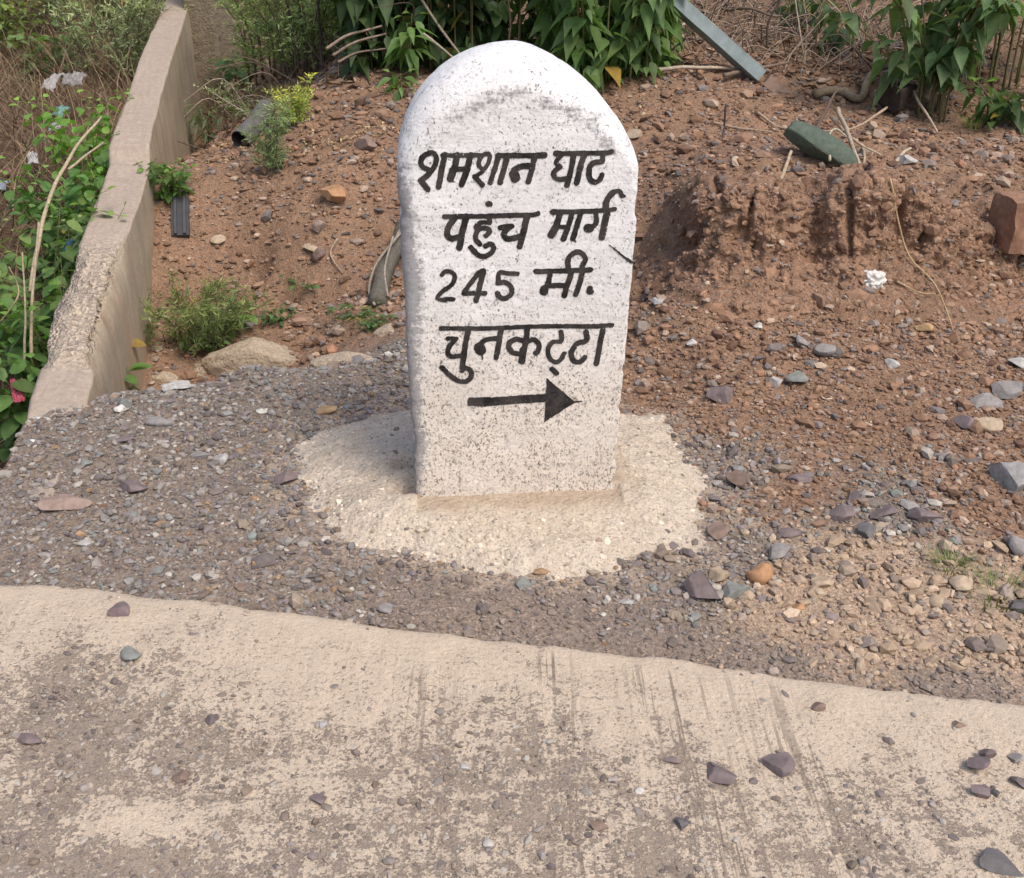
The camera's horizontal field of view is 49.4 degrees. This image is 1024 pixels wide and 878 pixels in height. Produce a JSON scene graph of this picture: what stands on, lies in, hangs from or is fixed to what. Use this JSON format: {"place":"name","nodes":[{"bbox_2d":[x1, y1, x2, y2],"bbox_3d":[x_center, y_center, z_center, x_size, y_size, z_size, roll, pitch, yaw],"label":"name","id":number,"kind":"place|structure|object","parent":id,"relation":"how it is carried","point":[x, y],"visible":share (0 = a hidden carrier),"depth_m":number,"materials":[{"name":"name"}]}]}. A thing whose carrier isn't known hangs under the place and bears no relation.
{"place":"outdoors","nodes":[
{"label":"outdoors","id":0,"kind":"place"},
{"bbox_2d":[0,585,1023,877],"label":"road","id":1,"kind":"structure","parent":0,"point":[290,671],"depth_m":2.05,"materials":[{"name":"concrete"}]},
{"bbox_2d":[17,732,41,744],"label":"stone","id":2,"kind":"object","parent":1,"relation":"on","point":[26,738],"visible":1,"depth_m":2.08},
{"bbox_2d":[107,601,129,616],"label":"stone","id":3,"kind":"object","parent":1,"relation":"on","point":[120,609],"visible":1,"depth_m":2.43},
{"bbox_2d":[120,645,141,659],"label":"stone","id":4,"kind":"object","parent":1,"relation":"on","point":[128,652],"visible":1,"depth_m":2.30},
{"bbox_2d":[0,585,1023,877],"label":"road grit","id":5,"kind":"object","parent":1,"relation":"on","point":[402,801],"visible":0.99,"depth_m":1.98,"materials":[{"name":"gravel"}]},
{"bbox_2d":[707,762,736,783],"bbox_3d":[0.374,0.599,2.000,0.067,0.020,0.046,7,20,29],"label":"stone","id":6,"kind":"object","parent":1,"relation":"on","point":[716,773],"visible":1,"depth_m":1.99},
{"bbox_2d":[760,752,794,776],"bbox_3d":[0.487,0.587,2.022,0.044,0.022,0.057,-19,33,-33],"label":"stone","id":7,"kind":"object","parent":1,"relation":"on","point":[782,764],"visible":1,"depth_m":2.01,"materials":[{"name":"stone"}]},
{"bbox_2d":[967,756,990,769],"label":"stone","id":8,"kind":"object","parent":1,"relation":"on","point":[981,763],"visible":1,"depth_m":2.00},
{"bbox_2d":[971,784,990,798],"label":"stone","id":9,"kind":"object","parent":1,"relation":"on","point":[983,791],"visible":1,"depth_m":1.95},
{"bbox_2d":[979,847,1023,876],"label":"stone","id":10,"kind":"object","parent":1,"relation":"on","point":[995,861],"visible":1,"depth_m":1.81,"materials":[{"name":"stone"}]},
{"bbox_2d":[0,0,1023,704],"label":"ground","id":11,"kind":"structure","parent":0,"point":[288,266],"depth_m":3.40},
{"bbox_2d":[0,0,40,55],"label":"roadside weed","id":12,"kind":"object","parent":11,"relation":"on","point":[11,8],"visible":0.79,"depth_m":7.49,"materials":[{"name":"green plant"}]},
{"bbox_2d":[21,252,26,370],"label":"stalk","id":13,"kind":"object","parent":11,"relation":"on","point":[25,326],"visible":0.89,"depth_m":3.98,"materials":[{"name":"beige plant"}]},
{"bbox_2d":[0,0,49,34],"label":"roadside weed","id":14,"kind":"object","parent":11,"relation":"on","point":[19,3],"visible":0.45,"depth_m":7.63,"materials":[{"name":"green plant"}]},
{"bbox_2d":[29,222,39,352],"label":"stalk","id":15,"kind":"object","parent":11,"relation":"on","point":[32,299],"visible":0.93,"depth_m":4.06,"materials":[{"name":"beige plant"}]},
{"bbox_2d":[0,256,74,382],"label":"roadside weed","id":16,"kind":"object","parent":11,"relation":"on","point":[41,352],"visible":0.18,"depth_m":4.22,"materials":[{"name":"green plant"}]},
{"bbox_2d":[9,193,87,289],"bbox_3d":[-1.878,-0.823,4.939,0.502,0.553,0.449,12,29,22],"label":"roadside weed","id":17,"kind":"object","parent":11,"relation":"on","point":[48,236],"visible":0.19,"depth_m":4.84,"materials":[{"name":"green plant"}]},
{"bbox_2d":[0,8,101,73],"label":"roadside weed","id":18,"kind":"object","parent":11,"relation":"on","point":[46,38],"visible":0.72,"depth_m":7.17,"materials":[{"name":"green plant"}]},
{"bbox_2d":[0,127,119,277],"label":"roadside weed","id":19,"kind":"object","parent":11,"relation":"on","point":[74,193],"visible":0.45,"depth_m":4.99,"materials":[{"name":"green plant"}]},
{"bbox_2d":[0,186,126,376],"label":"roadside weed","id":20,"kind":"object","parent":11,"relation":"on","point":[69,253],"visible":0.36,"depth_m":4.59,"materials":[{"name":"green plant"}]},
{"bbox_2d":[37,494,91,510],"bbox_3d":[-1.167,0.168,2.901,0.132,0.040,0.066,-11,30,-24],"label":"stone","id":21,"kind":"object","parent":11,"relation":"on","point":[63,502],"visible":1,"depth_m":2.89,"materials":[{"name":"stone"}]},
{"bbox_2d":[28,116,101,292],"bbox_3d":[-1.805,-0.959,4.479,0.047,0.524,0.765,4,27,7],"label":"stalk","id":22,"kind":"object","parent":11,"relation":"on","point":[51,192],"visible":0.88,"depth_m":4.41,"materials":[{"name":"beige plant"}]},
{"bbox_2d":[9,88,133,209],"bbox_3d":[-2.158,-1.452,5.626,0.540,0.645,0.582,0,27,0],"label":"roadside weed","id":23,"kind":"object","parent":11,"relation":"on","point":[65,144],"visible":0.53,"depth_m":5.52,"materials":[{"name":"green plant"}]},
{"bbox_2d":[0,339,151,461],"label":"roadside weed","id":24,"kind":"object","parent":11,"relation":"on","point":[11,426],"visible":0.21,"depth_m":3.97,"materials":[{"name":"green plant"}]},
{"bbox_2d":[43,0,130,32],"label":"feathery shrub","id":25,"kind":"object","parent":11,"relation":"on","point":[93,4],"visible":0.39,"depth_m":7.67,"materials":[{"name":"green plant"}]},
{"bbox_2d":[0,0,229,469],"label":"dry grass","id":26,"kind":"structure","parent":11,"relation":"on","point":[36,91],"depth_m":6.63,"materials":[{"name":"plant"}]},
{"bbox_2d":[41,73,65,91],"bbox_3d":[-2.665,-2.079,6.456,0.086,0.052,0.162,9,56,17],"label":"plastic bag","id":27,"kind":"object","parent":26,"relation":"on","point":[49,84],"visible":0.97,"depth_m":6.43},
{"bbox_2d":[61,71,87,86],"bbox_3d":[-2.539,-2.091,6.449,0.124,0.040,0.119,2,55,3],"label":"plastic bag","id":28,"kind":"object","parent":26,"relation":"on","point":[69,79],"visible":1,"depth_m":6.43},
{"bbox_2d":[37,0,194,87],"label":"feathery shrub","id":29,"kind":"object","parent":11,"relation":"on","point":[141,10],"visible":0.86,"depth_m":6.96,"materials":[{"name":"green plant"}]},
{"bbox_2d":[119,480,147,492],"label":"stone","id":30,"kind":"object","parent":11,"relation":"on","point":[128,486],"visible":1,"depth_m":2.96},
{"bbox_2d":[26,0,243,498],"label":"concrete wall","id":31,"kind":"structure","parent":11,"relation":"on","point":[98,326],"depth_m":4.64,"materials":[{"name":"concrete"}]},
{"bbox_2d":[144,416,174,425],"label":"stone","id":32,"kind":"object","parent":11,"relation":"on","point":[155,421],"visible":1,"depth_m":3.29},
{"bbox_2d":[152,371,177,383],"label":"stone","id":33,"kind":"object","parent":11,"relation":"on","point":[163,377],"visible":0.62,"depth_m":4.44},
{"bbox_2d":[134,158,196,203],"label":"weed","id":34,"kind":"object","parent":11,"relation":"on","point":[165,193],"visible":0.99,"depth_m":5.04,"materials":[{"name":"green plant"}]},
{"bbox_2d":[171,196,189,237],"bbox_3d":[-1.501,-1.006,5.035,0.082,0.036,0.210,-5,66,-9],"label":"plastic strip","id":35,"kind":"object","parent":11,"relation":"on","point":[180,218],"visible":1,"depth_m":5.02,"materials":[{"name":"plastic"}]},
{"bbox_2d":[174,318,234,353],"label":"weed","id":36,"kind":"object","parent":11,"relation":"on","point":[181,344],"visible":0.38,"depth_m":4.62,"materials":[{"name":"green plant"}]},
{"bbox_2d":[183,101,228,143],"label":"weed","id":37,"kind":"object","parent":11,"relation":"on","point":[205,137],"visible":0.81,"depth_m":6.56,"materials":[{"name":"green plant"}]},
{"bbox_2d":[138,267,276,356],"bbox_3d":[-1.345,-0.517,4.605,0.707,0.314,0.671,-20,33,-34],"label":"weed","id":38,"kind":"object","parent":11,"relation":"on","point":[191,323],"visible":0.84,"depth_m":4.58,"materials":[{"name":"green plant"}]},
{"bbox_2d":[193,78,269,121],"bbox_3d":[-1.593,-1.958,6.407,0.388,0.261,0.303,-24,36,-39],"label":"weed","id":39,"kind":"object","parent":11,"relation":"on","point":[230,108],"visible":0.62,"depth_m":6.37,"materials":[{"name":"green plant"}]},
{"bbox_2d":[207,56,268,84],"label":"leafy plant","id":40,"kind":"object","parent":11,"relation":"on","point":[228,76],"visible":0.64,"depth_m":7.23,"materials":[{"name":"green plant"}]},
{"bbox_2d":[200,337,296,377],"bbox_3d":[-1.033,-0.299,4.552,0.479,0.222,0.162,0,27,0],"label":"rock","id":41,"kind":"object","parent":11,"relation":"on","point":[248,351],"visible":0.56,"depth_m":4.48,"materials":[{"name":"stone"}]},
{"bbox_2d":[231,99,275,146],"bbox_3d":[-1.302,-1.595,5.631,0.112,0.194,0.342,7,28,13],"label":"pipe piece","id":42,"kind":"object","parent":11,"relation":"on","point":[237,137],"visible":0.68,"depth_m":5.57,"materials":[{"name":"paint"}]},
{"bbox_2d":[214,0,310,85],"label":"feathery shrub","id":43,"kind":"object","parent":11,"relation":"on","point":[249,45],"visible":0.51,"depth_m":6.59,"materials":[{"name":"green plant"}]},
{"bbox_2d":[234,95,295,176],"bbox_3d":[-1.139,-1.396,5.130,0.293,0.388,0.345,0,27,0],"label":"weed","id":44,"kind":"object","parent":11,"relation":"on","point":[269,151],"visible":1,"depth_m":5.14,"materials":[{"name":"green plant"}]},
{"bbox_2d":[258,303,296,325],"bbox_3d":[-1.002,-0.534,4.763,0.159,0.060,0.169,0,27,0],"label":"sprout","id":45,"kind":"object","parent":11,"relation":"on","point":[275,319],"visible":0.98,"depth_m":4.74,"materials":[{"name":"green plant"}]},
{"bbox_2d":[274,470,296,484],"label":"stone","id":46,"kind":"object","parent":11,"relation":"on","point":[284,477],"visible":0.98,"depth_m":3.00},
{"bbox_2d":[263,72,316,128],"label":"weed","id":47,"kind":"object","parent":11,"relation":"on","point":[299,104],"visible":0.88,"depth_m":5.50,"materials":[{"name":"green plant"}]},
{"bbox_2d":[240,0,340,79],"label":"feathery shrub","id":48,"kind":"object","parent":11,"relation":"on","point":[283,56],"visible":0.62,"depth_m":6.22,"materials":[{"name":"green plant"}]},
{"bbox_2d":[187,121,399,163],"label":"straw litter","id":49,"kind":"object","parent":11,"relation":"on","point":[330,141],"visible":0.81,"depth_m":5.33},
{"bbox_2d":[269,0,343,72],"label":"feathery shrub","id":50,"kind":"object","parent":11,"relation":"on","point":[303,7],"visible":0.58,"depth_m":6.21,"materials":[{"name":"green plant"}]},
{"bbox_2d":[317,184,345,202],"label":"stone","id":51,"kind":"object","parent":11,"relation":"on","point":[335,193],"visible":1,"depth_m":4.92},
{"bbox_2d":[307,351,372,368],"bbox_3d":[-0.565,-0.256,3.842,0.289,0.079,0.102,0,27,0],"label":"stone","id":52,"kind":"object","parent":11,"relation":"on","point":[322,360],"visible":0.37,"depth_m":3.82,"materials":[{"name":"stone"}]},
{"bbox_2d":[322,301,378,325],"bbox_3d":[-0.663,-0.513,4.530,0.241,0.063,0.217,0,27,0],"label":"sprout","id":53,"kind":"object","parent":11,"relation":"on","point":[350,314],"visible":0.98,"depth_m":4.54,"materials":[{"name":"green plant"}]},
{"bbox_2d":[354,134,376,149],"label":"stone","id":54,"kind":"object","parent":11,"relation":"on","point":[365,142],"visible":1,"depth_m":5.15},
{"bbox_2d":[358,307,395,331],"bbox_3d":[-0.533,-0.471,4.421,0.152,0.061,0.157,0,27,0],"label":"sprout","id":55,"kind":"object","parent":11,"relation":"on","point":[368,324],"visible":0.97,"depth_m":4.40,"materials":[{"name":"green plant"}]},
{"bbox_2d":[366,219,400,307],"bbox_3d":[-0.559,-0.743,4.748,0.161,0.293,0.468,5,27,9],"label":"root bundle","id":56,"kind":"object","parent":11,"relation":"on","point":[379,288],"visible":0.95,"depth_m":4.72,"materials":[{"name":"beige plant"}]},
{"bbox_2d":[317,0,450,81],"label":"broadleaf bush","id":57,"kind":"object","parent":11,"relation":"on","point":[352,14],"visible":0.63,"depth_m":5.75,"materials":[{"name":"green plant"}]},
{"bbox_2d":[375,69,418,101],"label":"young shoot","id":58,"kind":"object","parent":11,"relation":"on","point":[398,94],"visible":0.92,"depth_m":5.55,"materials":[{"name":"green plant"}]},
{"bbox_2d":[381,10,436,79],"bbox_3d":[-0.525,-1.988,5.684,0.317,0.375,0.316,0,27,0],"label":"young shoot","id":59,"kind":"object","parent":11,"relation":"on","point":[406,42],"visible":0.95,"depth_m":5.64,"materials":[{"name":"green plant"}]},
{"bbox_2d":[372,0,514,70],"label":"broadleaf bush","id":60,"kind":"object","parent":11,"relation":"on","point":[446,18],"visible":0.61,"depth_m":5.74,"materials":[{"name":"green plant"}]},
{"bbox_2d":[290,40,711,581],"bbox_3d":[-0.045,-0.381,2.822,1.316,1.196,1.234,-2,27,-4],"label":"kilometre stone","id":61,"kind":"object","parent":11,"relation":"on","point":[513,441],"visible":0.98,"depth_m":2.68,"materials":[{"name":"white stone"}]},
{"bbox_2d":[458,0,584,44],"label":"broadleaf bush","id":62,"kind":"object","parent":11,"relation":"on","point":[493,32],"visible":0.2,"depth_m":5.92,"materials":[{"name":"green plant"}]},
{"bbox_2d":[145,25,1023,393],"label":"soil crumbs","id":63,"kind":"object","parent":11,"relation":"on","point":[929,151],"visible":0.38,"depth_m":5.01,"materials":[{"name":"soil"}]},
{"bbox_2d":[522,0,676,92],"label":"broadleaf bush","id":64,"kind":"object","parent":11,"relation":"on","point":[590,54],"visible":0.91,"depth_m":5.44,"materials":[{"name":"green plant"}]},
{"bbox_2d":[178,0,1023,149],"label":"dry brushwood","id":65,"kind":"object","parent":11,"relation":"on","point":[725,6],"visible":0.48,"depth_m":6.14,"materials":[{"name":"brown plant"}]},
{"bbox_2d":[197,0,1023,151],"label":"dry grass","id":66,"kind":"structure","parent":11,"relation":"on","point":[682,33],"depth_m":6.23,"materials":[{"name":"plant"}]},
{"bbox_2d":[602,0,696,66],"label":"broadleaf bush","id":67,"kind":"object","parent":11,"relation":"on","point":[677,28],"visible":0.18,"depth_m":5.62,"materials":[{"name":"green plant"}]},
{"bbox_2d":[648,65,736,72],"bbox_3d":[0.968,-1.873,5.637,0.602,0.050,0.052,-7,28,-13],"label":"stick","id":68,"kind":"object","parent":11,"relation":"on","point":[669,68],"visible":0.73,"depth_m":5.60,"materials":[{"name":"wood"}]},
{"bbox_2d":[684,570,720,599],"bbox_3d":[0.439,0.337,2.533,0.068,0.069,0.093,-20,33,-34],"label":"stone","id":69,"kind":"object","parent":11,"relation":"on","point":[697,584],"visible":1,"depth_m":2.52,"materials":[{"name":"stone"}]},
{"bbox_2d":[707,522,729,540],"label":"stone","id":70,"kind":"object","parent":11,"relation":"on","point":[719,531],"visible":1,"depth_m":2.75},
{"bbox_2d":[709,567,729,581],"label":"stone","id":71,"kind":"object","parent":11,"relation":"on","point":[716,574],"visible":1,"depth_m":2.59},
{"bbox_2d":[706,386,734,403],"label":"stone","id":72,"kind":"object","parent":11,"relation":"on","point":[724,394],"visible":1,"depth_m":3.39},
{"bbox_2d":[673,0,792,93],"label":"leaning post","id":73,"kind":"object","parent":11,"relation":"on","point":[713,35],"visible":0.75,"depth_m":5.59,"materials":[{"name":"paint"}]},
{"bbox_2d":[723,580,750,598],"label":"stone","id":74,"kind":"object","parent":11,"relation":"on","point":[732,589],"visible":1,"depth_m":2.53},
{"bbox_2d":[725,469,749,487],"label":"stone","id":75,"kind":"object","parent":11,"relation":"on","point":[739,478],"visible":1,"depth_m":2.96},
{"bbox_2d":[746,562,772,584],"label":"stone","id":76,"kind":"object","parent":11,"relation":"on","point":[761,573],"visible":0.98,"depth_m":2.57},
{"bbox_2d":[769,542,790,559],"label":"stone","id":77,"kind":"object","parent":11,"relation":"on","point":[779,550],"visible":1,"depth_m":2.66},
{"bbox_2d":[778,527,799,537],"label":"stone","id":78,"kind":"object","parent":11,"relation":"on","point":[786,532],"visible":1,"depth_m":2.74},
{"bbox_2d":[785,370,808,381],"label":"stone","id":79,"kind":"object","parent":11,"relation":"on","point":[797,376],"visible":1,"depth_m":3.44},
{"bbox_2d":[775,0,822,39],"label":"leafy plant","id":80,"kind":"object","parent":11,"relation":"on","point":[792,7],"visible":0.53,"depth_m":6.47,"materials":[{"name":"green plant"}]},
{"bbox_2d":[783,121,859,166],"bbox_3d":[1.261,-1.190,4.536,0.328,0.109,0.158,28,42,1],"label":"mossy rock","id":81,"kind":"object","parent":11,"relation":"on","point":[813,141],"visible":0.91,"depth_m":4.49,"materials":[{"name":"stone"}]},
{"bbox_2d":[813,343,835,356],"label":"stone","id":82,"kind":"object","parent":11,"relation":"on","point":[824,350],"visible":1,"depth_m":3.51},
{"bbox_2d":[629,159,1023,339],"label":"earth bank","id":83,"kind":"structure","parent":11,"relation":"on","point":[664,233],"depth_m":3.78,"materials":[{"name":"soil"}]},
{"bbox_2d":[629,159,1023,355],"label":"bank crumbs","id":84,"kind":"object","parent":83,"relation":"on","point":[857,183],"visible":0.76,"depth_m":3.78,"materials":[{"name":"soil"}]},
{"bbox_2d":[864,270,886,288],"bbox_3d":[1.216,-0.528,3.735,0.106,0.092,0.075,-6,28,-12],"label":"lime lump","id":85,"kind":"object","parent":83,"relation":"on","point":[876,279],"visible":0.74,"depth_m":3.71,"materials":[{"name":"stone"}]},
{"bbox_2d":[889,178,951,324],"bbox_3d":[1.375,-0.620,3.683,0.072,0.432,0.333,-18,32,-32],"label":"straw","id":86,"kind":"object","parent":83,"relation":"on","point":[900,230],"visible":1,"depth_m":3.74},
{"bbox_2d":[987,191,1023,254],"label":"stone block","id":87,"kind":"object","parent":83,"relation":"on","point":[1005,219],"depth_m":3.92,"materials":[{"name":"stone"}]},
{"bbox_2d":[808,0,859,56],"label":"leafy plant","id":88,"kind":"object","parent":11,"relation":"on","point":[832,38],"visible":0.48,"depth_m":6.00,"materials":[{"name":"green plant"}]},
{"bbox_2d":[829,504,854,522],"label":"stone","id":89,"kind":"object","parent":11,"relation":"on","point":[841,512],"visible":1,"depth_m":2.80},
{"bbox_2d":[835,106,859,163],"bbox_3d":[1.434,-1.311,4.805,0.058,0.130,0.775,3,27,6],"label":"stick","id":90,"kind":"object","parent":11,"relation":"on","point":[843,122],"visible":0.87,"depth_m":4.64,"materials":[{"name":"wood"}]},
{"bbox_2d":[811,62,909,102],"bbox_3d":[1.744,-1.800,5.629,0.475,0.167,0.219,-5,27,-10],"label":"branch","id":91,"kind":"object","parent":11,"relation":"on","point":[854,97],"visible":0.66,"depth_m":5.60,"materials":[{"name":"brown plant"}]},
{"bbox_2d":[858,522,876,538],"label":"stone","id":92,"kind":"object","parent":11,"relation":"on","point":[866,530],"visible":0.99,"depth_m":2.73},
{"bbox_2d":[870,505,897,518],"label":"stone","id":93,"kind":"object","parent":11,"relation":"on","point":[887,510],"visible":1,"depth_m":2.80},
{"bbox_2d":[878,82,917,115],"bbox_3d":[1.878,-1.669,5.446,0.170,0.170,0.147,-24,35,-38],"label":"tree stump","id":94,"kind":"object","parent":11,"relation":"on","point":[892,101],"visible":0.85,"depth_m":5.38,"materials":[{"name":"wood"}]},
{"bbox_2d":[816,0,1023,122],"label":"leafy plant","id":95,"kind":"object","parent":11,"relation":"on","point":[941,55],"visible":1,"depth_m":5.24,"materials":[{"name":"green plant"}]},
{"bbox_2d":[907,507,942,522],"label":"stone","id":96,"kind":"object","parent":11,"relation":"on","point":[919,514],"visible":1,"depth_m":2.77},
{"bbox_2d":[925,537,979,575],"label":"grass tuft","id":97,"kind":"object","parent":11,"relation":"on","point":[959,561],"visible":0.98,"depth_m":2.62,"materials":[{"name":"green plant"}]},
{"bbox_2d":[949,575,972,590],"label":"stone","id":98,"kind":"object","parent":11,"relation":"on","point":[957,582],"visible":0.98,"depth_m":2.54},
{"bbox_2d":[951,415,973,429],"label":"stone","id":99,"kind":"object","parent":11,"relation":"on","point":[964,422],"visible":0.95,"depth_m":3.20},
{"bbox_2d":[923,0,1023,88],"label":"leafy plant","id":100,"kind":"object","parent":11,"relation":"on","point":[1019,69],"visible":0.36,"depth_m":5.50,"materials":[{"name":"green plant"}]},
{"bbox_2d":[945,74,1023,134],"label":"leafy plant","id":101,"kind":"object","parent":11,"relation":"on","point":[998,106],"visible":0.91,"depth_m":5.17,"materials":[{"name":"green plant"}]},
{"bbox_2d":[969,393,1002,407],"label":"stone","id":102,"kind":"object","parent":11,"relation":"on","point":[984,399],"visible":0.95,"depth_m":3.30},
{"bbox_2d":[974,417,1002,432],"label":"stone","id":103,"kind":"object","parent":11,"relation":"on","point":[989,424],"visible":0.91,"depth_m":3.17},
{"bbox_2d":[959,557,1023,612],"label":"grass tuft","id":104,"kind":"object","parent":11,"relation":"on","point":[996,577],"visible":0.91,"depth_m":2.54,"materials":[{"name":"green plant"}]},
{"bbox_2d":[987,462,1023,491],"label":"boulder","id":105,"kind":"object","parent":11,"relation":"on","point":[1008,475],"visible":0.93,"depth_m":2.89,"materials":[{"name":"stone"}]},
{"bbox_2d":[991,380,1022,398],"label":"stone","id":106,"kind":"object","parent":11,"relation":"on","point":[1007,389],"visible":0.99,"depth_m":3.35,"materials":[{"name":"stone"}]},
{"bbox_2d":[1008,535,1023,555],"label":"stone","id":107,"kind":"object","parent":11,"relation":"on","point":[1016,544],"visible":1,"depth_m":2.64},
{"bbox_2d":[0,288,1023,704],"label":"gravel","id":108,"kind":"structure","parent":0,"point":[336,612],"depth_m":2.89,"materials":[{"name":"gravel"}]},
{"bbox_2d":[161,380,191,391],"bbox_3d":[-1.089,-0.175,3.612,0.100,0.013,0.035,-9,56,-17],"label":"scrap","id":109,"kind":"object","parent":108,"relation":"on","point":[178,384],"visible":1,"depth_m":3.61,"materials":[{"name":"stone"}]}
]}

